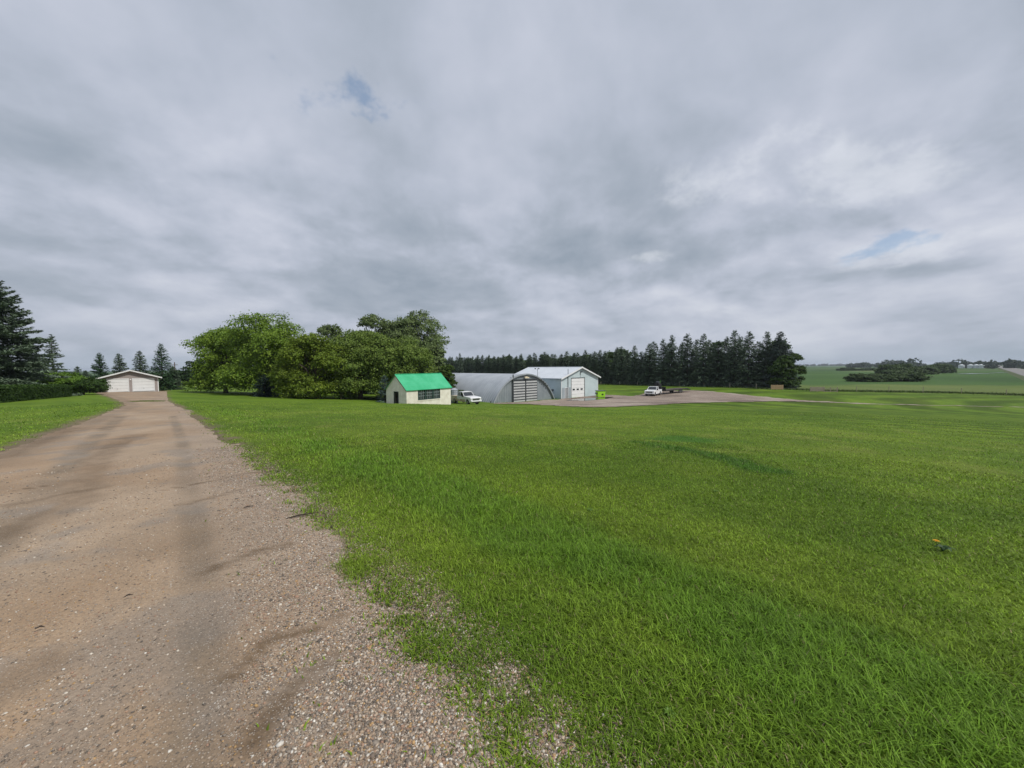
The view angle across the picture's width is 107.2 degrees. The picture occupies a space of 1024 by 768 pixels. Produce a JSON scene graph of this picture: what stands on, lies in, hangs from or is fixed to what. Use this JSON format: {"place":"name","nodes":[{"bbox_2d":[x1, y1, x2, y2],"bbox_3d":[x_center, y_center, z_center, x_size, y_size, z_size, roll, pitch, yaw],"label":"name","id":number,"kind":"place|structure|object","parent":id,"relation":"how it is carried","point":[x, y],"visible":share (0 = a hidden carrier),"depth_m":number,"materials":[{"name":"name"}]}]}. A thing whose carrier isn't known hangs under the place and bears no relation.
{"place":"outdoors","nodes":[
{"label":"outdoors","id":0,"kind":"place"},
{"bbox_2d":[0,391,679,767],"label":"driveway","id":1,"kind":"structure","parent":0,"point":[97,449],"depth_m":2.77,"materials":[{"name":"beige gravel"}]},
{"bbox_2d":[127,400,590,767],"bbox_3d":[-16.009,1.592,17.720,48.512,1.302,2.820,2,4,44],"label":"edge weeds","id":2,"kind":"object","parent":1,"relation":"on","point":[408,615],"visible":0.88,"depth_m":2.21,"materials":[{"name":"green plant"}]},
{"bbox_2d":[0,364,1023,767],"bbox_3d":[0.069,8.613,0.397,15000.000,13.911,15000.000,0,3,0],"label":"ground","id":3,"kind":"structure","parent":0,"point":[880,406],"depth_m":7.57,"materials":[{"name":"green plant"}]},
{"bbox_2d":[17,349,49,381],"bbox_3d":[-71.124,-1.772,55.935,5.608,7.675,5.983,0,3,0],"label":"spruce tree","id":4,"kind":"object","parent":3,"relation":"on","point":[32,379],"visible":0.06,"depth_m":55.93,"materials":[{"name":"green plant"}]},
{"bbox_2d":[0,383,72,402],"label":"hedge","id":5,"kind":"object","parent":3,"relation":"on","point":[15,392],"visible":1,"depth_m":38.69,"materials":[{"name":"green plant"}]},
{"bbox_2d":[0,280,82,395],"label":"spruce tree","id":6,"kind":"object","parent":3,"relation":"on","point":[17,346],"visible":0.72,"depth_m":45.41,"materials":[{"name":"green plant"}]},
{"bbox_2d":[41,334,71,374],"bbox_3d":[-72.868,-2.962,59.934,5.302,9.889,4.737,0,3,0],"label":"spruce tree","id":7,"kind":"object","parent":3,"relation":"on","point":[50,358],"visible":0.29,"depth_m":59.73,"materials":[{"name":"green plant"}]},
{"bbox_2d":[35,371,86,393],"bbox_3d":[-61.748,0.069,52.259,5.606,3.812,5.085,-3,4,-42],"label":"shrub","id":8,"kind":"object","parent":3,"relation":"on","point":[74,377],"visible":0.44,"depth_m":51.61,"materials":[{"name":"green plant"}]},
{"bbox_2d":[58,376,112,394],"bbox_3d":[-60.429,0.378,53.110,6.328,3.112,5.700,0,3,0],"label":"shrub","id":9,"kind":"object","parent":3,"relation":"on","point":[92,384],"visible":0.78,"depth_m":52.67,"materials":[{"name":"green plant"}]},
{"bbox_2d":[90,353,110,377],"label":"spruce tree","id":10,"kind":"object","parent":3,"relation":"on","point":[100,371],"visible":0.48,"depth_m":79.58,"materials":[{"name":"green plant"}]},
{"bbox_2d":[111,354,128,373],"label":"spruce tree","id":11,"kind":"object","parent":3,"relation":"on","point":[119,367],"visible":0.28,"depth_m":81.61,"materials":[{"name":"green plant"}]},
{"bbox_2d":[98,370,161,391],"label":"garage","id":12,"kind":"structure","parent":3,"relation":"on","point":[129,381],"depth_m":66.21,"materials":[{"name":"beige"}]},
{"bbox_2d":[106,379,127,391],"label":"garage door","id":13,"kind":"structure","parent":12,"relation":"in","point":[116,388],"depth_m":65.02,"materials":[{"name":"white paint"}]},
{"bbox_2d":[133,379,153,390],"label":"garage door","id":14,"kind":"structure","parent":12,"relation":"in","point":[138,384],"depth_m":67.20,"materials":[{"name":"white paint"}]},
{"bbox_2d":[131,350,150,373],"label":"spruce tree","id":15,"kind":"object","parent":3,"relation":"on","point":[140,368],"visible":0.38,"depth_m":81.76,"materials":[{"name":"green plant"}]},
{"bbox_2d":[148,343,177,390],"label":"spruce tree","id":16,"kind":"object","parent":3,"relation":"on","point":[161,370],"visible":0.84,"depth_m":76.64,"materials":[{"name":"green plant"}]},
{"bbox_2d":[165,366,186,389],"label":"spruce tree","id":17,"kind":"object","parent":3,"relation":"on","point":[177,380],"visible":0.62,"depth_m":79.85,"materials":[{"name":"green plant"}]},
{"bbox_2d":[176,360,208,385],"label":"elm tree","id":18,"kind":"object","parent":3,"relation":"on","point":[185,375],"visible":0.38,"depth_m":119.65,"materials":[{"name":"green plant"}]},
{"bbox_2d":[178,325,247,392],"bbox_3d":[-51.937,-4.271,67.544,12.400,12.618,12.482,0,3,0],"label":"maple tree","id":19,"kind":"object","parent":3,"relation":"on","point":[212,359],"visible":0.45,"depth_m":64.42,"materials":[{"name":"green plant"}]},
{"bbox_2d":[203,310,307,392],"bbox_3d":[-40.706,-5.021,63.131,17.065,14.632,15.088,0,3,0],"label":"maple tree","id":20,"kind":"object","parent":3,"relation":"on","point":[246,372],"visible":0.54,"depth_m":59.71,"materials":[{"name":"green plant"}]},
{"bbox_2d":[249,374,278,396],"bbox_3d":[-37.910,0.393,58.087,4.678,3.894,4.912,0,3,0],"label":"spruce tree","id":21,"kind":"object","parent":3,"relation":"on","point":[263,392],"visible":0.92,"depth_m":57.63,"materials":[{"name":"green plant"}]},
{"bbox_2d":[268,332,360,398],"bbox_3d":[-29.459,-2.684,57.232,13.427,10.567,12.306,0,3,0],"label":"maple tree","id":22,"kind":"object","parent":3,"relation":"on","point":[304,373],"visible":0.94,"depth_m":54.72,"materials":[{"name":"green plant"}]},
{"bbox_2d":[316,324,343,391],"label":"poplar tree","id":23,"kind":"object","parent":3,"relation":"on","point":[328,331],"visible":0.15,"depth_m":78.97,"materials":[{"name":"green plant"}]},
{"bbox_2d":[319,328,393,398],"bbox_3d":[-24.294,-3.044,60.593,12.616,11.899,12.518,1,3,34],"label":"elm tree","id":24,"kind":"object","parent":3,"relation":"on","point":[365,346],"visible":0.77,"depth_m":58.29,"materials":[{"name":"green plant"}]},
{"bbox_2d":[356,313,393,391],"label":"poplar tree","id":25,"kind":"object","parent":3,"relation":"on","point":[372,321],"visible":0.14,"depth_m":81.97,"materials":[{"name":"green plant"}]},
{"bbox_2d":[375,375,387,402],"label":"blue spruce","id":26,"kind":"object","parent":3,"relation":"on","point":[381,392],"visible":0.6,"depth_m":52.36,"materials":[{"name":"green plant"}]},
{"bbox_2d":[369,335,441,399],"bbox_3d":[-18.219,-2.515,62.880,12.504,11.636,11.869,0,3,0],"label":"elm tree","id":27,"kind":"object","parent":3,"relation":"on","point":[412,353],"visible":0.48,"depth_m":60.04,"materials":[{"name":"green plant"}]},
{"bbox_2d":[385,309,449,371],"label":"poplar tree","id":28,"kind":"object","parent":3,"relation":"on","point":[411,325],"visible":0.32,"depth_m":82.02,"materials":[{"name":"green plant"}]},
{"bbox_2d":[384,373,451,404],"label":"shed","id":29,"kind":"structure","parent":3,"relation":"on","point":[424,388],"depth_m":48.46,"materials":[{"name":"beige paint"}]},
{"bbox_2d":[418,390,425,399],"bbox_3d":[-11.490,1.347,48.017,0.110,1.370,1.232,2,3,37],"label":"window","id":30,"kind":"structure","parent":29,"relation":"in","point":[421,393],"depth_m":48.06,"materials":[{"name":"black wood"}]},
{"bbox_2d":[426,389,432,399],"bbox_3d":[-10.750,1.296,49.002,0.110,1.370,1.232,2,3,37],"label":"window","id":31,"kind":"structure","parent":29,"relation":"in","point":[429,393],"depth_m":49.08,"materials":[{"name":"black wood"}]},
{"bbox_2d":[433,389,439,398],"bbox_3d":[-10.011,1.245,49.988,0.110,1.370,1.232,2,3,37],"label":"window","id":32,"kind":"structure","parent":29,"relation":"in","point":[436,392],"depth_m":49.97,"materials":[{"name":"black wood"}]},
{"bbox_2d":[419,342,447,372],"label":"elm tree","id":33,"kind":"object","parent":3,"relation":"on","point":[439,354],"visible":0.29,"depth_m":72.67,"materials":[{"name":"green plant"}]},
{"bbox_2d":[436,364,463,390],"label":"chokecherry tree","id":34,"kind":"object","parent":3,"relation":"on","point":[448,375],"visible":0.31,"depth_m":71.42,"materials":[{"name":"green plant"}]},
{"bbox_2d":[456,354,463,372],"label":"spruce tree","id":35,"kind":"object","parent":3,"relation":"on","point":[460,367],"visible":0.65,"depth_m":214.29,"materials":[{"name":"green plant"}]},
{"bbox_2d":[451,391,481,403],"bbox_3d":[-7.274,2.104,58.725,2.440,1.910,6.150,-3,3,-40],"label":"pickup truck","id":36,"kind":"object","parent":3,"relation":"on","point":[468,397],"visible":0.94,"depth_m":57.69,"materials":[{"name":"white metal"}]},
{"bbox_2d":[472,355,481,372],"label":"spruce tree","id":37,"kind":"object","parent":3,"relation":"on","point":[477,365],"visible":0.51,"depth_m":209.69,"materials":[{"name":"green plant"}]},
{"bbox_2d":[477,355,484,372],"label":"spruce tree","id":38,"kind":"object","parent":3,"relation":"on","point":[481,364],"visible":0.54,"depth_m":207.58,"materials":[{"name":"green plant"}]},
{"bbox_2d":[484,354,492,372],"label":"spruce tree","id":39,"kind":"object","parent":3,"relation":"on","point":[489,363],"visible":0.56,"depth_m":202.44,"materials":[{"name":"green plant"}]},
{"bbox_2d":[493,357,499,372],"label":"spruce tree","id":40,"kind":"object","parent":3,"relation":"on","point":[496,367],"visible":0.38,"depth_m":196.58,"materials":[{"name":"green plant"}]},
{"bbox_2d":[449,373,554,402],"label":"quonset hut","id":41,"kind":"object","parent":3,"relation":"on","point":[493,387],"visible":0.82,"depth_m":69.92,"materials":[{"name":"metal"}]},
{"bbox_2d":[514,380,524,401],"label":"sliding door","id":42,"kind":"structure","parent":41,"relation":"in","point":[519,385],"depth_m":68.53,"materials":[{"name":"metal"}]},
{"bbox_2d":[525,379,536,400],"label":"sliding door","id":43,"kind":"structure","parent":41,"relation":"in","point":[530,385],"depth_m":70.58,"materials":[{"name":"metal"}]},
{"bbox_2d":[498,354,506,373],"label":"spruce tree","id":44,"kind":"object","parent":3,"relation":"on","point":[502,365],"visible":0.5,"depth_m":194.64,"materials":[{"name":"green plant"}]},
{"bbox_2d":[506,355,514,373],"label":"spruce tree","id":45,"kind":"object","parent":3,"relation":"on","point":[510,361],"visible":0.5,"depth_m":189.93,"materials":[{"name":"green plant"}]},
{"bbox_2d":[511,356,519,373],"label":"spruce tree","id":46,"kind":"object","parent":3,"relation":"on","point":[515,365],"visible":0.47,"depth_m":186.42,"materials":[{"name":"green plant"}]},
{"bbox_2d":[516,354,525,372],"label":"spruce tree","id":47,"kind":"object","parent":3,"relation":"on","point":[520,367],"visible":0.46,"depth_m":183.82,"materials":[{"name":"green plant"}]},
{"bbox_2d":[530,353,537,366],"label":"spruce tree","id":48,"kind":"object","parent":3,"relation":"on","point":[533,362],"visible":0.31,"depth_m":177.32,"materials":[{"name":"green plant"}]},
{"bbox_2d":[542,354,550,366],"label":"spruce tree","id":49,"kind":"object","parent":3,"relation":"on","point":[547,361],"visible":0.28,"depth_m":170.09,"materials":[{"name":"green plant"}]},
{"bbox_2d":[515,367,600,398],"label":"workshop","id":50,"kind":"structure","parent":3,"relation":"on","point":[567,382],"depth_m":78.62,"materials":[{"name":"white metal"}]},
{"bbox_2d":[572,378,583,397],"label":"overhead door","id":51,"kind":"structure","parent":50,"relation":"in","point":[577,391],"depth_m":78.42,"materials":[{"name":"white paint"}]},
{"bbox_2d":[562,351,569,366],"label":"spruce tree","id":52,"kind":"object","parent":3,"relation":"on","point":[566,360],"visible":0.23,"depth_m":161.05,"materials":[{"name":"green plant"}]},
{"bbox_2d":[573,353,582,366],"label":"spruce tree","id":53,"kind":"object","parent":3,"relation":"on","point":[577,361],"visible":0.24,"depth_m":153.95,"materials":[{"name":"green plant"}]},
{"bbox_2d":[580,350,590,370],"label":"spruce tree","id":54,"kind":"object","parent":3,"relation":"on","point":[584,362],"visible":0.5,"depth_m":151.44,"materials":[{"name":"green plant"}]},
{"bbox_2d":[589,351,597,372],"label":"spruce tree","id":55,"kind":"object","parent":3,"relation":"on","point":[593,366],"visible":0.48,"depth_m":149.07,"materials":[{"name":"green plant"}]},
{"bbox_2d":[593,350,604,383],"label":"spruce tree","id":56,"kind":"object","parent":3,"relation":"on","point":[599,354],"visible":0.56,"depth_m":146.19,"materials":[{"name":"green plant"}]},
{"bbox_2d":[597,351,615,383],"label":"spruce tree","id":57,"kind":"object","parent":3,"relation":"on","point":[606,360],"visible":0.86,"depth_m":143.93,"materials":[{"name":"green plant"}]},
{"bbox_2d":[608,347,623,383],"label":"spruce tree","id":58,"kind":"object","parent":3,"relation":"on","point":[615,356],"visible":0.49,"depth_m":141.28,"materials":[{"name":"green plant"}]},
{"bbox_2d":[611,347,628,384],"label":"spruce tree","id":59,"kind":"object","parent":3,"relation":"on","point":[622,377],"visible":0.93,"depth_m":137.34,"materials":[{"name":"green plant"}]},
{"bbox_2d":[625,346,639,384],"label":"spruce tree","id":60,"kind":"object","parent":3,"relation":"on","point":[632,366],"visible":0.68,"depth_m":134.10,"materials":[{"name":"green plant"}]},
{"bbox_2d":[628,351,648,385],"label":"spruce tree","id":61,"kind":"object","parent":3,"relation":"on","point":[638,376],"visible":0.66,"depth_m":131.46,"materials":[{"name":"green plant"}]},
{"bbox_2d":[634,343,659,385],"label":"spruce tree","id":62,"kind":"object","parent":3,"relation":"on","point":[649,365],"visible":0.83,"depth_m":128.86,"materials":[{"name":"green plant"}]},
{"bbox_2d":[650,341,659,377],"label":"spruce tree","id":63,"kind":"object","parent":3,"relation":"on","point":[655,351],"visible":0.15,"depth_m":133.77,"materials":[{"name":"green plant"}]},
{"bbox_2d":[652,340,675,385],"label":"spruce tree","id":64,"kind":"object","parent":3,"relation":"on","point":[660,357],"visible":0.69,"depth_m":125.25,"materials":[{"name":"green plant"}]},
{"bbox_2d":[660,335,681,385],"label":"spruce tree","id":65,"kind":"object","parent":3,"relation":"on","point":[673,355],"visible":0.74,"depth_m":122.89,"materials":[{"name":"green plant"}]},
{"bbox_2d":[674,342,689,371],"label":"spruce tree","id":66,"kind":"object","parent":3,"relation":"on","point":[681,345],"visible":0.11,"depth_m":125.91,"materials":[{"name":"green plant"}]},
{"bbox_2d":[670,333,701,386],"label":"spruce tree","id":67,"kind":"object","parent":3,"relation":"on","point":[683,379],"visible":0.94,"depth_m":119.00,"materials":[{"name":"green plant"}]},
{"bbox_2d":[688,339,702,375],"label":"spruce tree","id":68,"kind":"object","parent":3,"relation":"on","point":[695,343],"visible":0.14,"depth_m":123.12,"materials":[{"name":"green plant"}]},
{"bbox_2d":[688,334,715,386],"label":"spruce tree","id":69,"kind":"object","parent":3,"relation":"on","point":[703,378],"visible":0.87,"depth_m":115.36,"materials":[{"name":"green plant"}]},
{"bbox_2d":[696,340,716,384],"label":"spruce tree","id":70,"kind":"object","parent":3,"relation":"on","point":[710,342],"visible":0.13,"depth_m":119.48,"materials":[{"name":"green plant"}]},
{"bbox_2d":[704,340,732,386],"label":"spruce tree","id":71,"kind":"object","parent":3,"relation":"on","point":[718,374],"visible":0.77,"depth_m":113.39,"materials":[{"name":"green plant"}]},
{"bbox_2d":[713,336,732,376],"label":"spruce tree","id":72,"kind":"object","parent":3,"relation":"on","point":[725,345],"visible":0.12,"depth_m":116.75,"materials":[{"name":"green plant"}]},
{"bbox_2d":[716,330,747,386],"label":"spruce tree","id":73,"kind":"object","parent":3,"relation":"on","point":[730,364],"visible":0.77,"depth_m":110.56,"materials":[{"name":"green plant"}]},
{"bbox_2d":[732,336,749,381],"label":"spruce tree","id":74,"kind":"object","parent":3,"relation":"on","point":[741,341],"visible":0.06,"depth_m":114.23,"materials":[{"name":"green plant"}]},
{"bbox_2d":[490,390,991,406],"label":"gravel yard","id":75,"kind":"structure","parent":3,"relation":"on","point":[684,396],"depth_m":68.88,"materials":[{"name":"grey gravel"}]},
{"bbox_2d":[572,397,611,400],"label":"puddle","id":76,"kind":"object","parent":75,"relation":"on","point":[584,399],"visible":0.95,"depth_m":74.07,"materials":[{"name":"grey liquid"}]},
{"bbox_2d":[595,390,605,396],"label":"waste bin","id":77,"kind":"object","parent":75,"relation":"on","point":[600,393],"visible":0.86,"depth_m":77.14,"materials":[{"name":"paint"}]},
{"bbox_2d":[644,386,661,395],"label":"pickup truck","id":78,"kind":"object","parent":75,"relation":"on","point":[653,390],"visible":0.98,"depth_m":79.57,"materials":[{"name":"white metal"}]},
{"bbox_2d":[658,386,690,392],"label":"flatbed trailer","id":79,"kind":"object","parent":75,"relation":"on","point":[670,390],"visible":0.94,"depth_m":87.04,"materials":[{"name":"black metal"}]},
{"bbox_2d":[732,331,764,387],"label":"spruce tree","id":80,"kind":"object","parent":3,"relation":"on","point":[745,352],"visible":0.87,"depth_m":106.76,"materials":[{"name":"green plant"}]},
{"bbox_2d":[749,341,764,375],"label":"spruce tree","id":81,"kind":"object","parent":3,"relation":"on","point":[758,347],"visible":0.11,"depth_m":111.37,"materials":[{"name":"green plant"}]},
{"bbox_2d":[750,331,774,386],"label":"spruce tree","id":82,"kind":"object","parent":3,"relation":"on","point":[767,345],"visible":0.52,"depth_m":105.44,"materials":[{"name":"green plant"}]},
{"bbox_2d":[756,341,795,377],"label":"leafy tree","id":83,"kind":"object","parent":3,"relation":"on","point":[772,343],"visible":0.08,"depth_m":106.00,"materials":[{"name":"green plant"}]},
{"bbox_2d":[760,331,799,388],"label":"spruce tree","id":84,"kind":"object","parent":3,"relation":"on","point":[780,351],"visible":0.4,"depth_m":102.06,"materials":[{"name":"green plant"}]},
{"bbox_2d":[764,355,798,387],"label":"leafy tree","id":85,"kind":"object","parent":3,"relation":"on","point":[779,366],"visible":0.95,"depth_m":99.25,"materials":[{"name":"green plant"}]},
{"bbox_2d":[787,352,806,386],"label":"leafy tree","id":86,"kind":"object","parent":3,"relation":"on","point":[802,369],"visible":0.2,"depth_m":104.26,"materials":[{"name":"green plant"}]},
{"bbox_2d":[842,373,867,381],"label":"bush","id":87,"kind":"object","parent":3,"relation":"on","point":[852,377],"visible":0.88,"depth_m":151.74,"materials":[{"name":"green plant"}]},
{"bbox_2d":[857,375,881,381],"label":"bush","id":88,"kind":"object","parent":3,"relation":"on","point":[870,378],"visible":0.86,"depth_m":147.51,"materials":[{"name":"green plant"}]},
{"bbox_2d":[868,373,894,381],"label":"bush","id":89,"kind":"object","parent":3,"relation":"on","point":[883,377],"visible":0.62,"depth_m":148.49,"materials":[{"name":"green plant"}]},
{"bbox_2d":[871,364,895,372],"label":"bush","id":90,"kind":"object","parent":3,"relation":"on","point":[884,367],"visible":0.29,"depth_m":215.36,"materials":[{"name":"green plant"}]},
{"bbox_2d":[876,369,908,373],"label":"bush","id":91,"kind":"object","parent":3,"relation":"on","point":[888,371],"visible":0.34,"depth_m":188.04,"materials":[{"name":"green plant"}]},
{"bbox_2d":[885,373,904,380],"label":"bush","id":92,"kind":"object","parent":3,"relation":"on","point":[899,376],"visible":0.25,"depth_m":150.59,"materials":[{"name":"green plant"}]},
{"bbox_2d":[887,366,913,372],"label":"bush","id":93,"kind":"object","parent":3,"relation":"on","point":[899,368],"visible":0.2,"depth_m":199.07,"materials":[{"name":"green plant"}]},
{"bbox_2d":[896,363,919,372],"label":"bush","id":94,"kind":"object","parent":3,"relation":"on","point":[910,366],"visible":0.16,"depth_m":212.36,"materials":[{"name":"green plant"}]},
{"bbox_2d":[795,358,1023,368],"bbox_3d":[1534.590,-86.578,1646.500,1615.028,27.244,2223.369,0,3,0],"label":"woods","id":95,"kind":"object","parent":3,"relation":"on","point":[1008,363],"visible":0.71,"depth_m":757.82,"materials":[{"name":"green plant"}]},
{"bbox_2d":[896,372,933,381],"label":"bush","id":96,"kind":"object","parent":3,"relation":"on","point":[912,377],"visible":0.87,"depth_m":147.67,"materials":[{"name":"green plant"}]},
{"bbox_2d":[921,366,939,374],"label":"bush","id":97,"kind":"object","parent":3,"relation":"on","point":[933,370],"visible":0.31,"depth_m":256.78,"materials":[{"name":"green plant"}]},
{"bbox_2d":[933,539,955,551],"bbox_3d":[4.188,1.575,3.657,0.173,0.116,0.116,1,3,35],"label":"dandelion","id":98,"kind":"object","parent":3,"relation":"on","point":[944,547],"visible":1,"depth_m":3.66,"materials":[{"name":"green plant"}]},
{"bbox_2d":[943,364,957,372],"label":"bush","id":99,"kind":"object","parent":3,"relation":"on","point":[953,367],"visible":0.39,"depth_m":295.47,"materials":[{"name":"green plant"}]},
{"bbox_2d":[0,0,1023,371],"label":"sky","id":100,"kind":"structure","parent":0,"point":[844,179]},
{"bbox_2d":[598,383,1023,395],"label":"fence line grass","id":101,"kind":"structure","parent":0,"point":[955,392],"depth_m":88.07,"materials":[{"name":"green plant"}]},
{"bbox_2d":[998,365,1023,375],"bbox_3d":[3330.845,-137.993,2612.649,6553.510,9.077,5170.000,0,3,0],"label":"highway","id":102,"kind":"structure","parent":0,"point":[1017,371],"depth_m":348.61,"materials":[{"name":"grey asphalt"}]},
{"bbox_2d":[998,367,1023,380],"bbox_3d":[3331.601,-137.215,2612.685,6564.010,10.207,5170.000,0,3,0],"label":"road embankment","id":103,"kind":"structure","parent":0,"point":[1021,377],"depth_m":223.34,"materials":[{"name":"green plant"}]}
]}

